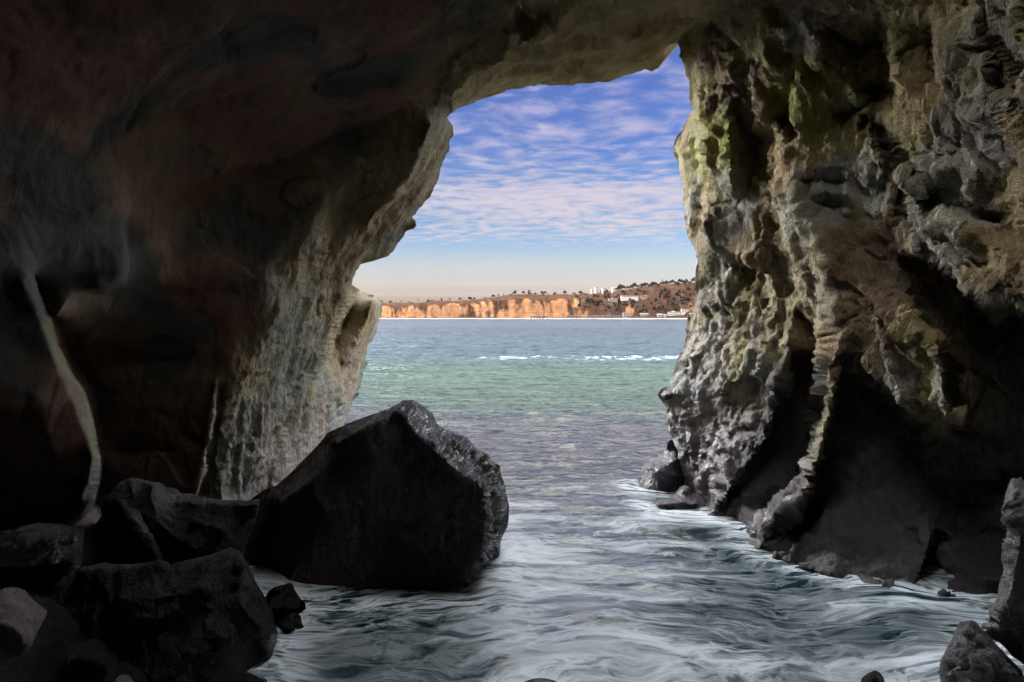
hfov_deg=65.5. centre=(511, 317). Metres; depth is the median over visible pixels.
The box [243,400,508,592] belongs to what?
boulder
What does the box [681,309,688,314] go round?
building
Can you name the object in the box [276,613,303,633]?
rock
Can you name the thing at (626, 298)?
building
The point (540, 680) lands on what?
rock
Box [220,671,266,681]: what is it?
rock
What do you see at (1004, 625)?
rock
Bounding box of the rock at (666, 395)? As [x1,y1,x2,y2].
[657,386,672,401]
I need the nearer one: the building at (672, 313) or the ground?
the ground
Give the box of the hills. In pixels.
[380,283,695,318]
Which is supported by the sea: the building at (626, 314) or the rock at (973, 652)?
the rock at (973, 652)
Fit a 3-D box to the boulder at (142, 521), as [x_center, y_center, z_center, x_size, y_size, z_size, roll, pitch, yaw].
[-5.015,3.317,12.015,2.672,1.850,2.802,0,0,0]
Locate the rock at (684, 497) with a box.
[651,485,706,509]
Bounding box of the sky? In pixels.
[352,45,697,302]
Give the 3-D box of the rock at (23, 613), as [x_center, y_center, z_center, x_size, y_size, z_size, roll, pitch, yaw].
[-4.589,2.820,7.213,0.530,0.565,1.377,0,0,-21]
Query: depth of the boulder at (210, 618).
8.88 m
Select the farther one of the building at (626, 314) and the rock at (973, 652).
the building at (626, 314)
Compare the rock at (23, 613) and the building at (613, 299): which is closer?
the rock at (23, 613)
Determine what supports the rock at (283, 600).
in the sea
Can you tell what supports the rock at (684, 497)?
in the sea
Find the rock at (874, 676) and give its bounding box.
[861,671,884,681]
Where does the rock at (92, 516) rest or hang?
on the ground
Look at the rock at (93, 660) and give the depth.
7.59 m
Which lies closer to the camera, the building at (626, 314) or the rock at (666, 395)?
the rock at (666, 395)
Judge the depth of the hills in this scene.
2008.84 m
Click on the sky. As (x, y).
(575, 188)
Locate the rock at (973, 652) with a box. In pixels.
[937,620,1023,681]
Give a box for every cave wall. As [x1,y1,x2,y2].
[0,0,520,530]
[658,0,1023,596]
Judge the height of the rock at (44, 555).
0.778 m
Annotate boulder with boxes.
[50,548,277,681]
[86,477,259,564]
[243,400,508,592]
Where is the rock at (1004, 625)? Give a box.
[981,477,1023,663]
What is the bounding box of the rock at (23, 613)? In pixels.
[0,587,46,659]
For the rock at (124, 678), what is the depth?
7.35 m
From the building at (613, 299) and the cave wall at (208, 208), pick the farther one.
the building at (613, 299)
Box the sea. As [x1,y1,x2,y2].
[247,319,1023,681]
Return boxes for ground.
[0,491,205,681]
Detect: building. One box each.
[608,298,617,302]
[610,312,622,317]
[621,296,637,300]
[622,312,632,317]
[668,311,680,315]
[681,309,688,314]
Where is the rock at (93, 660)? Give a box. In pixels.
[58,638,117,681]
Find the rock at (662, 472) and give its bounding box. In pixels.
[638,439,684,491]
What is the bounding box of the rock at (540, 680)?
[525,678,556,681]
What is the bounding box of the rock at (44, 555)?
[0,522,84,587]
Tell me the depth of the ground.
8.53 m
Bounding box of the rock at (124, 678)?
[115,674,132,681]
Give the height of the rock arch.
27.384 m
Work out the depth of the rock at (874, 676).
8.14 m
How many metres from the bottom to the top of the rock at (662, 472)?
1.206 m
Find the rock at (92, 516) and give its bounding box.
[75,503,101,525]
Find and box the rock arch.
[451,0,742,112]
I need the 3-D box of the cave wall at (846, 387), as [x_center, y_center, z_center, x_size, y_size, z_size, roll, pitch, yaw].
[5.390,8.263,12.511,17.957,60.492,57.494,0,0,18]
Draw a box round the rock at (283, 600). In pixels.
[265,583,305,621]
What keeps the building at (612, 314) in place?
on the hills

